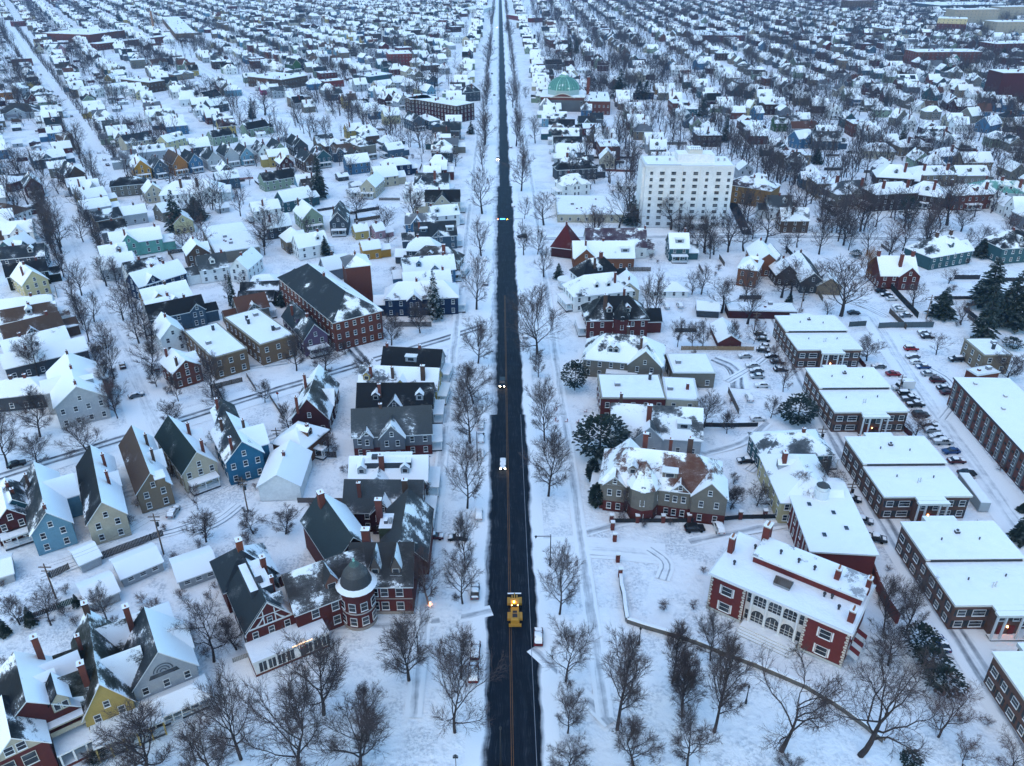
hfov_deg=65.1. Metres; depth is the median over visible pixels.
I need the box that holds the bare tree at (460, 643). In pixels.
[434,621,475,679]
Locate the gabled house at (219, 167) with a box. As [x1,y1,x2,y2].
[215,159,233,171]
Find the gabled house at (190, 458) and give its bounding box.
[154,415,220,494]
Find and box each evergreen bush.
[87,748,108,765]
[849,249,861,256]
[899,748,923,765]
[902,620,945,655]
[911,641,955,674]
[921,661,968,698]
[1002,336,1023,349]
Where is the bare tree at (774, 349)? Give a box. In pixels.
[764,340,788,366]
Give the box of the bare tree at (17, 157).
[2,148,29,171]
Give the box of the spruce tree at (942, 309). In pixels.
[923,287,958,321]
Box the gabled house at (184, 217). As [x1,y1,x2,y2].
[168,208,193,233]
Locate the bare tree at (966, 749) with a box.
[955,730,999,765]
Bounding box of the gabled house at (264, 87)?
[259,83,277,94]
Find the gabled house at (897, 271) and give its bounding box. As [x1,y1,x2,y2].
[865,249,921,289]
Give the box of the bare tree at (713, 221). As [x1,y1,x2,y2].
[695,208,723,245]
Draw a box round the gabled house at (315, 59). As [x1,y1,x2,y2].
[307,55,321,64]
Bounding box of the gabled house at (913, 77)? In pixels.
[893,74,918,81]
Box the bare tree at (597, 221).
[586,210,606,227]
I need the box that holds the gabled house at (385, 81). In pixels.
[371,79,395,87]
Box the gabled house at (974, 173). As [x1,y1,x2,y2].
[949,162,994,183]
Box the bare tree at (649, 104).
[635,100,655,116]
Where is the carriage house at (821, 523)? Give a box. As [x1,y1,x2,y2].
[787,477,878,574]
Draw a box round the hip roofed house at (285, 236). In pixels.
[279,227,304,253]
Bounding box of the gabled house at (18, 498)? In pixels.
[0,477,28,541]
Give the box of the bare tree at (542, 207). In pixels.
[528,191,560,224]
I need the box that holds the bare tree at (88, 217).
[79,209,97,233]
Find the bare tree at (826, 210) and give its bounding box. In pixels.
[813,197,835,229]
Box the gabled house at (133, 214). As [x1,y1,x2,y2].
[119,202,148,225]
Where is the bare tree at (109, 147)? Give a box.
[102,144,123,155]
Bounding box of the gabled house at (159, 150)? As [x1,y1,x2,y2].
[132,143,174,159]
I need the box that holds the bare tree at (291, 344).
[282,327,309,370]
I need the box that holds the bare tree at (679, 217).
[671,208,687,229]
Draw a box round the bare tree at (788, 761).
[772,749,808,765]
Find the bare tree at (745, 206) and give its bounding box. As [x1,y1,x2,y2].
[738,193,754,219]
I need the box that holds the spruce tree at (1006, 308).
[994,281,1016,327]
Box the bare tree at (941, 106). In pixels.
[927,98,951,109]
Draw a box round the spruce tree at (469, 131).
[466,121,474,133]
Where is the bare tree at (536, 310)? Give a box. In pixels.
[506,283,569,353]
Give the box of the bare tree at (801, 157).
[787,155,806,176]
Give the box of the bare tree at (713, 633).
[691,602,737,660]
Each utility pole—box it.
[38,563,56,598]
[148,513,164,554]
[236,478,247,508]
[818,426,827,436]
[848,481,857,493]
[898,374,906,389]
[926,295,935,318]
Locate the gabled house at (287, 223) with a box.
[259,212,291,239]
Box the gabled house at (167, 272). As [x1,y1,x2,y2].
[124,259,191,299]
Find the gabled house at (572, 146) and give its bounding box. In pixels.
[551,141,593,160]
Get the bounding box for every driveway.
[345,345,375,364]
[544,536,665,563]
[711,356,749,388]
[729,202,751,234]
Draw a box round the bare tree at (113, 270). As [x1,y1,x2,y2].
[111,264,123,289]
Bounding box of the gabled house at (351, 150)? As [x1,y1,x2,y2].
[345,146,358,154]
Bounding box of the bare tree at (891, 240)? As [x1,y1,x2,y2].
[886,233,907,252]
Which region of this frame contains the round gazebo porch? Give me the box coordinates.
[557,275,571,289]
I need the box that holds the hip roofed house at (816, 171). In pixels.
[802,164,822,174]
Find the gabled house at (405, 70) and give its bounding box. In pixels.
[400,65,412,77]
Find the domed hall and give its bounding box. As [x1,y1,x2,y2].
[540,71,589,111]
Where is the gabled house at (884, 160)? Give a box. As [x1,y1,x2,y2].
[869,156,892,176]
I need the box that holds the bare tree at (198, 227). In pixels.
[172,214,215,240]
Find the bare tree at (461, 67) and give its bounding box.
[452,62,471,74]
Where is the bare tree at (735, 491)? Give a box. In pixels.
[727,485,746,502]
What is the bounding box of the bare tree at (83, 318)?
[74,306,93,341]
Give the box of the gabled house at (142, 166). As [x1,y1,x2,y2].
[129,153,152,179]
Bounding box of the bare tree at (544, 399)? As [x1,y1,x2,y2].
[524,374,563,440]
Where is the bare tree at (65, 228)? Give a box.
[32,210,72,247]
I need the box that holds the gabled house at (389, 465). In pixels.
[348,451,440,496]
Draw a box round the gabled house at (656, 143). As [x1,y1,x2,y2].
[648,137,666,155]
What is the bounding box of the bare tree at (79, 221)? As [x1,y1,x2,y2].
[69,215,90,241]
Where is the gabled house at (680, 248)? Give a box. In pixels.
[665,228,698,263]
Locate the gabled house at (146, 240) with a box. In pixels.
[107,223,176,255]
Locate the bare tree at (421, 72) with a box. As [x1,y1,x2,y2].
[411,64,429,83]
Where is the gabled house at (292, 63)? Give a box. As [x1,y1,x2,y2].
[284,57,301,71]
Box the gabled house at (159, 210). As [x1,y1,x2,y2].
[152,198,188,222]
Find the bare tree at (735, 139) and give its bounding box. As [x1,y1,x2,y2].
[727,129,744,152]
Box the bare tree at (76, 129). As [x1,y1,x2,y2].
[59,119,85,153]
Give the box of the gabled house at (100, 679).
[47,599,167,760]
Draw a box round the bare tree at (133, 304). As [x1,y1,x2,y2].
[124,296,142,321]
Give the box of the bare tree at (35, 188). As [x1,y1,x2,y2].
[28,181,42,195]
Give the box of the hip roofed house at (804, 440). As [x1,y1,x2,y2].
[747,427,839,470]
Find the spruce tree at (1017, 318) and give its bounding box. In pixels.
[1001,292,1023,332]
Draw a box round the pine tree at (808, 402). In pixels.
[778,392,819,425]
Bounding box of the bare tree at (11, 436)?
[0,405,22,462]
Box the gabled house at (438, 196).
[413,186,465,212]
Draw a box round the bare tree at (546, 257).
[533,246,554,276]
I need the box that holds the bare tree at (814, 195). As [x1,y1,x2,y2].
[813,189,834,213]
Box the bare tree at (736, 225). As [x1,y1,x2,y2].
[716,208,752,245]
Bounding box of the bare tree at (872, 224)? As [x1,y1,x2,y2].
[853,214,885,254]
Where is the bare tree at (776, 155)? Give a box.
[764,146,795,180]
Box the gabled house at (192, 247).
[182,235,209,266]
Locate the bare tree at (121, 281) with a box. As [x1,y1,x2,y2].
[115,278,133,307]
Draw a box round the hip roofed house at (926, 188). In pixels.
[912,175,946,209]
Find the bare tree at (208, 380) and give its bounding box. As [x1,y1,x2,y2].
[189,350,227,394]
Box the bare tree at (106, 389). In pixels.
[95,376,129,418]
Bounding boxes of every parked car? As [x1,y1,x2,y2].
[6,459,25,468]
[119,361,125,368]
[127,391,144,398]
[165,505,180,517]
[433,531,443,540]
[447,533,467,541]
[468,662,478,682]
[470,583,479,599]
[470,640,480,659]
[475,507,482,520]
[477,420,484,429]
[477,434,484,442]
[477,448,483,458]
[533,627,542,645]
[663,302,669,308]
[676,302,683,307]
[684,522,705,532]
[712,521,725,534]
[736,456,754,463]
[737,352,751,358]
[745,362,759,367]
[745,393,753,401]
[748,367,763,372]
[749,372,764,378]
[749,414,766,421]
[753,331,766,335]
[754,381,769,387]
[756,335,769,341]
[756,346,770,352]
[759,342,773,348]
[764,352,778,358]
[770,358,784,363]
[773,366,787,371]
[847,310,860,314]
[851,493,861,502]
[860,514,873,525]
[871,362,886,368]
[874,288,886,292]
[879,291,892,296]
[885,295,897,300]
[885,370,901,376]
[891,304,904,307]
[893,307,906,311]
[897,389,914,395]
[898,312,912,317]
[903,344,918,350]
[904,353,920,358]
[909,358,924,364]
[911,410,929,417]
[915,363,930,368]
[917,329,931,333]
[919,420,937,426]
[920,333,934,338]
[920,370,936,375]
[922,426,940,432]
[927,432,946,438]
[929,376,946,382]
[932,634,951,652]
[936,384,951,389]
[939,388,950,394]
[941,446,960,454]
[946,456,966,463]
[948,355,964,361]
[956,468,977,476]
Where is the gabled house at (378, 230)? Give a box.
[369,220,394,238]
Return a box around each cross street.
[0,318,481,481]
[62,107,111,110]
[471,219,485,225]
[521,233,981,244]
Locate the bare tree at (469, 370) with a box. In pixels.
[453,360,498,403]
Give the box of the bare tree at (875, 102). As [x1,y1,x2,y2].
[866,99,886,116]
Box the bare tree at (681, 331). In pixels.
[670,318,686,346]
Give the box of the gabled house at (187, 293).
[141,289,206,318]
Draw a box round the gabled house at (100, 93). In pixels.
[77,84,105,97]
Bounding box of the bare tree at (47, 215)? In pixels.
[33,200,62,253]
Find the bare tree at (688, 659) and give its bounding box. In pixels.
[668,643,703,708]
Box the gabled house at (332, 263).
[318,250,346,278]
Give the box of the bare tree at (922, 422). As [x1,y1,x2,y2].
[902,406,939,435]
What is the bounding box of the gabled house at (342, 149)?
[329,143,352,162]
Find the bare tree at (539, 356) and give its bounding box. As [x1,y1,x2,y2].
[528,348,546,376]
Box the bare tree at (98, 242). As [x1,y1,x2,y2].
[94,237,104,254]
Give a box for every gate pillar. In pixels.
[609,513,613,522]
[610,520,614,529]
[613,532,617,541]
[616,552,620,562]
[618,566,623,577]
[635,513,639,522]
[661,513,665,522]
[687,513,691,521]
[738,509,743,519]
[763,508,768,513]
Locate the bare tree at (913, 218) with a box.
[897,206,919,250]
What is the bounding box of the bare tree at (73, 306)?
[63,295,87,324]
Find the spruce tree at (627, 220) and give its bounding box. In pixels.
[622,195,639,225]
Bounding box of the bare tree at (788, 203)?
[776,186,808,227]
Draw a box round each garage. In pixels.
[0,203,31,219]
[0,552,16,585]
[22,204,36,213]
[67,540,102,572]
[75,570,120,610]
[109,542,164,586]
[169,545,215,589]
[213,202,229,212]
[237,290,277,304]
[240,280,280,295]
[250,274,280,281]
[334,171,348,180]
[345,187,360,197]
[347,180,361,189]
[576,66,591,73]
[615,180,636,190]
[646,281,689,297]
[695,300,720,317]
[709,317,742,348]
[816,269,842,294]
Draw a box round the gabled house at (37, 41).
[33,38,48,45]
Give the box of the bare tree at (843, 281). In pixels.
[816,253,882,316]
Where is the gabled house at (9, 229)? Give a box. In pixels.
[1,216,37,240]
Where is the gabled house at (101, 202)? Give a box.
[77,194,120,217]
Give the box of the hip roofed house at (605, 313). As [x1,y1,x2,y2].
[574,288,662,337]
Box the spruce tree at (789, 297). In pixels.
[784,292,792,302]
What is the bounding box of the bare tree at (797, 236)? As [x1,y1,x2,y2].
[784,220,809,247]
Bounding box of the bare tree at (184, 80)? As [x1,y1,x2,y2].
[181,77,196,86]
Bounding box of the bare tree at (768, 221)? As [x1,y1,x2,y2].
[755,202,789,242]
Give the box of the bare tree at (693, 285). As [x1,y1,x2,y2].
[685,269,702,294]
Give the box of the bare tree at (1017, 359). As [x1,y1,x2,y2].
[991,347,1023,377]
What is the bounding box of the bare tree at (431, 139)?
[424,131,439,150]
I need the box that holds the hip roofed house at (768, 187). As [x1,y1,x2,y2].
[730,174,781,206]
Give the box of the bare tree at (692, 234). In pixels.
[686,222,707,250]
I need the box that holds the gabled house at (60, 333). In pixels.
[0,325,70,352]
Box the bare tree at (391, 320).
[377,312,406,345]
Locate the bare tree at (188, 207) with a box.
[183,203,194,216]
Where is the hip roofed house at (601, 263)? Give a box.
[569,251,627,279]
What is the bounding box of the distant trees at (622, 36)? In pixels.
[0,0,1023,234]
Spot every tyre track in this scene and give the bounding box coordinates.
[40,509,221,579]
[190,503,242,534]
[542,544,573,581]
[644,546,673,580]
[723,356,768,382]
[742,463,757,471]
[837,298,889,316]
[925,367,953,420]
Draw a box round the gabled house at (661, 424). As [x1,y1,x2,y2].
[609,392,703,454]
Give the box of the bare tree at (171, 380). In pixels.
[166,373,185,400]
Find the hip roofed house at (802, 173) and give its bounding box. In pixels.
[797,169,813,188]
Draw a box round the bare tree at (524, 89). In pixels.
[522,86,529,96]
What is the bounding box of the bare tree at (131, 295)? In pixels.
[123,289,137,312]
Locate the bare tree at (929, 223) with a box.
[918,209,944,240]
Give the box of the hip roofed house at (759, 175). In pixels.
[751,171,766,178]
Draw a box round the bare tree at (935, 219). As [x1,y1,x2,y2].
[921,200,956,237]
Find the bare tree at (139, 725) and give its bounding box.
[87,696,177,765]
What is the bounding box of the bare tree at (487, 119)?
[472,112,497,144]
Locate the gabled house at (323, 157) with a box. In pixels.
[310,144,331,168]
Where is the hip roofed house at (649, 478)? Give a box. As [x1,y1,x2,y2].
[588,431,728,524]
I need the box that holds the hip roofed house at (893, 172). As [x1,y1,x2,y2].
[870,162,920,185]
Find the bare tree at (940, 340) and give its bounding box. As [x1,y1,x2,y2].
[928,331,953,354]
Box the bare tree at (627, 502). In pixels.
[618,486,631,511]
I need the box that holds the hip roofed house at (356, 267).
[340,250,372,301]
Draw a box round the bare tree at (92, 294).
[73,291,104,321]
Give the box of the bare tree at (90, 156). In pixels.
[78,147,96,174]
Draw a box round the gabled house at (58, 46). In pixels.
[55,43,66,53]
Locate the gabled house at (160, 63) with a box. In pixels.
[148,57,167,66]
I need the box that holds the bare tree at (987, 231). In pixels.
[972,224,995,242]
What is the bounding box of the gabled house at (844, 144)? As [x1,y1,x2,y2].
[810,129,847,149]
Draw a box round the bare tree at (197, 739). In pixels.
[166,704,242,765]
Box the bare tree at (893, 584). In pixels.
[874,573,915,629]
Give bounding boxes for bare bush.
[53,602,72,616]
[57,583,69,594]
[68,615,80,627]
[109,614,119,621]
[128,514,135,523]
[133,592,146,603]
[143,595,159,607]
[174,588,190,598]
[193,538,204,547]
[195,712,213,730]
[198,645,210,658]
[242,532,254,544]
[329,444,339,452]
[615,507,627,519]
[641,519,648,526]
[657,598,672,611]
[688,598,700,610]
[730,472,740,483]
[981,713,995,726]
[996,462,1007,469]
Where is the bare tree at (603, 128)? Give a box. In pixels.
[593,120,609,135]
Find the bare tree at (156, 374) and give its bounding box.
[144,362,164,386]
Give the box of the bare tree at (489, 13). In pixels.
[486,9,494,23]
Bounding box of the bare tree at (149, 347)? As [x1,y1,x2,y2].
[125,337,162,370]
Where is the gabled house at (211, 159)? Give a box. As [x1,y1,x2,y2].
[199,145,221,171]
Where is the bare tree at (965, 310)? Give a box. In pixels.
[953,299,976,324]
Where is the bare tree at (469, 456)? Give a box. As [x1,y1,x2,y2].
[444,433,488,508]
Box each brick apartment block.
[773,313,862,367]
[802,365,909,435]
[841,432,972,520]
[895,516,1023,640]
[983,642,1023,742]
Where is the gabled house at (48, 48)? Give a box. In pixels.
[45,45,53,55]
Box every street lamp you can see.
[476,432,484,460]
[499,726,501,765]
[535,534,550,565]
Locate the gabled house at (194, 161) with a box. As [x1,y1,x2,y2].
[180,148,203,173]
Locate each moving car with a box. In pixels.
[499,377,505,386]
[499,458,506,468]
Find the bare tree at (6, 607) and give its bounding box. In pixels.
[0,594,30,625]
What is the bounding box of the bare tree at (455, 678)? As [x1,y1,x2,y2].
[421,623,512,738]
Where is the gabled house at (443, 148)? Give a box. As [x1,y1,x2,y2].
[431,145,453,161]
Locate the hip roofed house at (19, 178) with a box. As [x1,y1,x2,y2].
[0,175,22,191]
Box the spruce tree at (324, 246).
[320,236,331,255]
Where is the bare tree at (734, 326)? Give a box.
[727,319,744,342]
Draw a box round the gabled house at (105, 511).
[76,445,131,544]
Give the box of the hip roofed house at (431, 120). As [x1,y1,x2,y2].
[420,114,439,130]
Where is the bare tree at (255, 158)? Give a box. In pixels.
[248,154,259,165]
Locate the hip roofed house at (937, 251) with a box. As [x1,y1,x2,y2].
[904,229,974,269]
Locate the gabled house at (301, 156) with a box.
[294,148,319,172]
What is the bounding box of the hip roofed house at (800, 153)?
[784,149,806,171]
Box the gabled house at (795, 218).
[774,206,810,232]
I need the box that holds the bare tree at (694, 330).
[684,321,700,345]
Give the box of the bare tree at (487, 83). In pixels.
[477,77,493,104]
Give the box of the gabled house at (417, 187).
[403,180,448,201]
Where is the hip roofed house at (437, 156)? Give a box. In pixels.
[425,151,447,164]
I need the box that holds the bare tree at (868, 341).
[858,333,888,360]
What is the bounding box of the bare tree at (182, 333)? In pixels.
[177,327,188,351]
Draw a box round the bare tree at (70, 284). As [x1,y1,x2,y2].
[55,275,78,296]
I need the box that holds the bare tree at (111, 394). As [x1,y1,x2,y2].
[105,382,122,404]
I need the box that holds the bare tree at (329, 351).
[308,337,342,371]
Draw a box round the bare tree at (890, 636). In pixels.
[867,614,918,667]
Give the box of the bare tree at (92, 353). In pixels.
[83,340,107,364]
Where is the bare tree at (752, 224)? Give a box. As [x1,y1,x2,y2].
[741,215,764,238]
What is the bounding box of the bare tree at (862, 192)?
[852,183,887,231]
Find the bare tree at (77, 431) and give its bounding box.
[49,413,107,457]
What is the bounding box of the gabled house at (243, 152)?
[234,142,254,165]
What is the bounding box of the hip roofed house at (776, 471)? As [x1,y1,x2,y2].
[757,450,844,522]
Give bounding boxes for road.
[464,414,561,765]
[478,186,533,414]
[484,0,518,185]
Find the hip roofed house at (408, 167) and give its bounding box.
[379,155,417,174]
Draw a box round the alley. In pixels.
[765,319,1023,765]
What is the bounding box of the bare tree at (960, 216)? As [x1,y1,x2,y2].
[952,206,977,231]
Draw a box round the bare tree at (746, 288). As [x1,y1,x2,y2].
[738,264,762,301]
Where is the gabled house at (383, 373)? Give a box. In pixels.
[357,364,450,404]
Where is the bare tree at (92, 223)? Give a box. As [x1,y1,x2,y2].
[86,220,99,243]
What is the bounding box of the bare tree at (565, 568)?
[537,538,585,614]
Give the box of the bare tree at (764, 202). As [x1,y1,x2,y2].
[756,194,769,216]
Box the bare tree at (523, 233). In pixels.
[516,221,533,254]
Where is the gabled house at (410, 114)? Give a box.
[403,111,425,131]
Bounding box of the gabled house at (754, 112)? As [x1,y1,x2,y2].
[750,103,764,119]
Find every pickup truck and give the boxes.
[869,531,887,543]
[900,393,919,400]
[905,399,925,407]
[931,436,953,445]
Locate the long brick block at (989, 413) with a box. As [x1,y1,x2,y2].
[947,377,1023,492]
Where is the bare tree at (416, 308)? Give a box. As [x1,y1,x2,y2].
[407,301,436,332]
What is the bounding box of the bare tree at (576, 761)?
[545,729,595,765]
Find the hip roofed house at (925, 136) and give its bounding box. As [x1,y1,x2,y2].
[914,126,960,143]
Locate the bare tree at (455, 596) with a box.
[441,542,484,603]
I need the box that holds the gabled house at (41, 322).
[0,310,80,339]
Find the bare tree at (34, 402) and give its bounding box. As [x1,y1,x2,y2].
[1,385,53,436]
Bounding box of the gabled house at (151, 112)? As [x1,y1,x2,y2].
[144,107,170,124]
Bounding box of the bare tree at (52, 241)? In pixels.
[47,236,60,258]
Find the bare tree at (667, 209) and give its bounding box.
[658,194,698,229]
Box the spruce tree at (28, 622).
[22,607,38,628]
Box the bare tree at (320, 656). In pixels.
[270,621,352,715]
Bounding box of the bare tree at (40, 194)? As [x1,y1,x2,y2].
[30,191,45,204]
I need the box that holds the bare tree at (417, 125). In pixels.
[405,116,426,147]
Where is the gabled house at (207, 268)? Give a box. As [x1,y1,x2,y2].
[185,249,230,285]
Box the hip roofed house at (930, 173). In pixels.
[907,162,958,186]
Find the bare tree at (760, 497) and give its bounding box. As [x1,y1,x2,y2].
[747,480,772,506]
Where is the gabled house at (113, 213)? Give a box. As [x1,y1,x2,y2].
[89,207,122,231]
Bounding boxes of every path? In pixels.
[123,488,134,495]
[250,359,286,368]
[267,427,287,438]
[329,605,492,632]
[527,646,616,726]
[586,516,679,534]
[687,520,787,545]
[700,421,772,455]
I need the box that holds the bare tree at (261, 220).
[243,204,278,246]
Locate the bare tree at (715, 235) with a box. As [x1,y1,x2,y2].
[705,230,728,254]
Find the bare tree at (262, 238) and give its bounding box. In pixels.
[246,225,273,254]
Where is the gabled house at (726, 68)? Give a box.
[714,66,734,77]
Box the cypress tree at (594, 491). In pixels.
[587,482,602,508]
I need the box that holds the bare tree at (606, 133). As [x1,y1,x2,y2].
[601,128,614,138]
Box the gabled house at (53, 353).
[0,336,89,378]
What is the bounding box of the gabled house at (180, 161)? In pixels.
[162,148,188,175]
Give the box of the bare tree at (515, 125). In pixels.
[509,108,524,145]
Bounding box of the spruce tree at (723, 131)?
[721,115,729,141]
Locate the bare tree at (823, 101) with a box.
[816,95,834,116]
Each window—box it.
[0,524,7,531]
[6,514,12,520]
[18,518,25,525]
[39,532,46,540]
[43,543,50,550]
[47,521,53,527]
[59,526,66,533]
[60,409,65,415]
[63,537,70,544]
[93,714,102,723]
[95,523,101,530]
[98,533,105,541]
[102,511,108,518]
[102,699,110,708]
[114,517,121,524]
[117,528,123,535]
[117,704,125,714]
[141,686,150,696]
[143,492,149,498]
[146,502,152,509]
[149,663,179,680]
[150,481,155,487]
[160,487,166,493]
[162,678,171,687]
[163,497,168,503]
[183,669,191,679]
[186,472,191,479]
[198,468,203,475]
[209,464,214,471]
[231,463,235,469]
[243,460,248,466]
[252,631,258,640]
[255,456,259,463]
[267,615,273,623]
[268,625,275,633]
[284,618,290,627]
[311,608,319,619]
[331,601,339,611]
[333,614,341,624]
[380,588,388,596]
[381,602,389,609]
[395,588,403,596]
[396,602,404,609]
[606,502,610,508]
[607,489,611,495]
[615,503,619,509]
[616,490,620,496]
[664,494,669,500]
[671,509,675,515]
[672,496,677,502]
[679,510,684,516]
[681,497,685,503]
[696,514,701,520]
[698,501,703,507]
[714,503,718,509]
[718,601,729,613]
[721,585,732,597]
[743,607,748,617]
[746,592,751,602]
[750,608,763,624]
[752,595,766,609]
[764,615,778,631]
[767,601,781,616]
[779,621,793,637]
[782,515,787,520]
[783,608,797,623]
[784,504,789,510]
[795,630,801,642]
[796,361,805,365]
[797,353,806,357]
[798,615,804,626]
[805,361,817,365]
[807,353,818,357]
[814,644,827,657]
[818,628,831,641]
[832,425,843,429]
[834,416,845,421]
[839,361,849,365]
[841,353,850,357]
[841,454,846,465]
[843,425,856,429]
[843,445,848,455]
[845,416,859,420]
[849,361,858,365]
[851,353,859,357]
[851,469,856,479]
[853,459,858,470]
[856,477,861,487]
[859,468,863,477]
[862,486,867,496]
[865,477,870,487]
[868,494,873,504]
[871,485,875,495]
[873,419,882,423]
[874,503,879,513]
[876,493,881,504]
[880,511,893,516]
[882,424,893,429]
[883,501,896,506]
[884,415,896,420]
[893,511,909,516]
[894,424,904,429]
[896,415,906,420]
[896,501,912,506]
[896,542,902,555]
[899,531,905,544]
[902,552,908,564]
[905,542,911,553]
[909,561,916,574]
[912,551,919,565]
[920,562,926,575]
[925,585,932,599]
[929,506,938,509]
[929,574,936,589]
[932,597,939,611]
[936,587,943,599]
[940,510,953,515]
[940,609,948,623]
[943,500,956,506]
[944,599,951,612]
[949,621,965,627]
[952,510,965,515]
[953,610,969,616]
[956,500,968,506]
[964,620,985,626]
[968,609,989,616]
[985,675,995,692]
[989,663,1000,681]
[995,690,1004,705]
[999,678,1009,694]
[1004,704,1015,723]
[1009,618,1021,621]
[1009,692,1021,711]
[1016,721,1023,738]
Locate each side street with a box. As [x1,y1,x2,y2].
[78,0,339,177]
[146,135,340,182]
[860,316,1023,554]
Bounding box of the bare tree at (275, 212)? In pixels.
[266,209,287,237]
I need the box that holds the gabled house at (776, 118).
[770,113,799,131]
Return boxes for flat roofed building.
[0,89,13,102]
[10,19,25,26]
[42,28,125,42]
[89,35,164,50]
[120,76,166,92]
[162,16,195,40]
[183,322,249,379]
[202,221,260,262]
[224,308,296,365]
[247,72,307,88]
[320,78,343,86]
[353,71,392,82]
[386,49,411,65]
[404,92,430,113]
[405,95,474,121]
[449,35,464,43]
[465,5,495,12]
[506,14,544,22]
[545,37,567,47]
[555,195,624,222]
[584,92,610,114]
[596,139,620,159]
[596,373,666,416]
[662,377,698,406]
[665,353,715,387]
[687,30,718,40]
[708,31,744,42]
[724,301,797,318]
[776,149,810,166]
[806,175,834,197]
[814,32,834,40]
[823,31,851,36]
[840,0,873,10]
[871,26,904,32]
[903,48,982,64]
[911,1,1005,8]
[936,16,967,30]
[945,7,999,24]
[960,338,1012,373]
[964,365,1000,377]
[979,40,1023,55]
[982,19,1023,35]
[983,67,1023,101]
[991,5,1023,19]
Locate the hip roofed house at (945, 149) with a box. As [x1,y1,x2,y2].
[930,144,958,165]
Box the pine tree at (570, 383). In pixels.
[560,359,589,389]
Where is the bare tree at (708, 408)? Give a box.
[693,388,727,427]
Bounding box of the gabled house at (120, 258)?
[95,247,134,281]
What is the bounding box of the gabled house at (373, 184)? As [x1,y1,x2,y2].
[360,171,384,199]
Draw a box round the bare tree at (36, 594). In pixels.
[23,579,61,625]
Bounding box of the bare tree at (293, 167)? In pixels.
[283,162,300,171]
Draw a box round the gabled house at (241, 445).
[210,411,269,485]
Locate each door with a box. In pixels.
[979,503,990,511]
[996,625,1002,633]
[1007,625,1015,633]
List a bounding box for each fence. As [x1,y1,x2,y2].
[18,605,56,621]
[50,563,69,577]
[56,598,72,607]
[101,530,163,559]
[168,249,182,254]
[210,377,242,388]
[232,653,248,662]
[246,373,255,389]
[269,395,282,415]
[297,497,341,502]
[316,451,336,457]
[317,206,334,210]
[354,215,379,222]
[357,207,378,212]
[379,197,399,199]
[394,321,431,326]
[594,156,631,158]
[606,169,634,171]
[625,267,650,270]
[667,142,686,144]
[681,346,753,349]
[705,422,757,426]
[719,254,724,265]
[728,387,739,413]
[739,295,761,298]
[794,250,822,301]
[824,167,840,170]
[849,321,866,326]
[859,358,865,366]
[878,321,933,327]
[889,308,906,328]
[890,284,918,317]
[903,426,912,435]
[934,296,972,298]
[954,275,980,278]
[963,306,977,318]
[1005,277,1023,280]
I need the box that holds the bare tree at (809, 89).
[799,86,812,93]
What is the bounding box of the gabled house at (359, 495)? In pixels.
[342,478,437,533]
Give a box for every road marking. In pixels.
[504,297,511,765]
[505,303,513,765]
[521,428,536,762]
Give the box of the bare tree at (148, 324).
[138,318,157,349]
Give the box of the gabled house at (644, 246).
[583,225,654,257]
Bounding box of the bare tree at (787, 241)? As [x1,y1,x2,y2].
[778,232,796,252]
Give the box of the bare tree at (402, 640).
[376,598,438,681]
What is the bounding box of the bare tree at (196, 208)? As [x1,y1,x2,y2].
[188,196,212,225]
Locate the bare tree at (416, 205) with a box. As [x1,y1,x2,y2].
[400,180,427,212]
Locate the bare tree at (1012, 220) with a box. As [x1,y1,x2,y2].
[1000,212,1023,229]
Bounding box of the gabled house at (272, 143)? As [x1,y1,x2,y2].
[266,137,284,148]
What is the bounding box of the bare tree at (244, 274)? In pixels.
[234,270,245,283]
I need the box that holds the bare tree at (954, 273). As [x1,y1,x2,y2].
[941,268,960,283]
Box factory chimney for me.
[149,11,154,26]
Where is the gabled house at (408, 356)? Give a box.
[380,342,453,381]
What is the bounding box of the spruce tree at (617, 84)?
[611,69,628,96]
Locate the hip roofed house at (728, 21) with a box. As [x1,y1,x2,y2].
[720,18,742,24]
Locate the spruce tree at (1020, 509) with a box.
[1015,503,1023,513]
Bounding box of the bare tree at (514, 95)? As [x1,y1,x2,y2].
[505,77,522,107]
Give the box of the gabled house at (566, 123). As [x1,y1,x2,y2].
[545,117,581,134]
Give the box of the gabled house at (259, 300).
[221,292,276,324]
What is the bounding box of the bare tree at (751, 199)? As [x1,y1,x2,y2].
[739,185,762,218]
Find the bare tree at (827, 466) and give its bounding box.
[816,453,850,481]
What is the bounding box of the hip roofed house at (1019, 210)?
[1009,205,1023,228]
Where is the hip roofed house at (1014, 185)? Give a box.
[964,175,1023,196]
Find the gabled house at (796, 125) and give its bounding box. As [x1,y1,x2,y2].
[787,120,816,134]
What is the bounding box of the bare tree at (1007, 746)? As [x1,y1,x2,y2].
[993,722,1023,765]
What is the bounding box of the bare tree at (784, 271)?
[762,260,807,297]
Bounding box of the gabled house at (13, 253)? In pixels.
[0,242,50,266]
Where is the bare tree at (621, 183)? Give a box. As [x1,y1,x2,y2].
[607,176,631,201]
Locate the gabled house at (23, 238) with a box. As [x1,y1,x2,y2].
[0,231,38,261]
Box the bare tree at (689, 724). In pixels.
[668,691,723,765]
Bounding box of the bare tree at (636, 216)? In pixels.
[628,208,644,227]
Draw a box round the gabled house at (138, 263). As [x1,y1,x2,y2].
[121,255,164,278]
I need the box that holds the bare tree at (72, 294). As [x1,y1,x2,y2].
[66,289,83,315]
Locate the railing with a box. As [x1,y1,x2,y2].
[614,514,775,522]
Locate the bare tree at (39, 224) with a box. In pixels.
[28,213,57,244]
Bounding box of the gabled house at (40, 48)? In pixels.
[34,44,43,53]
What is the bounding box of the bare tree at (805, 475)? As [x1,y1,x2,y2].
[793,464,826,494]

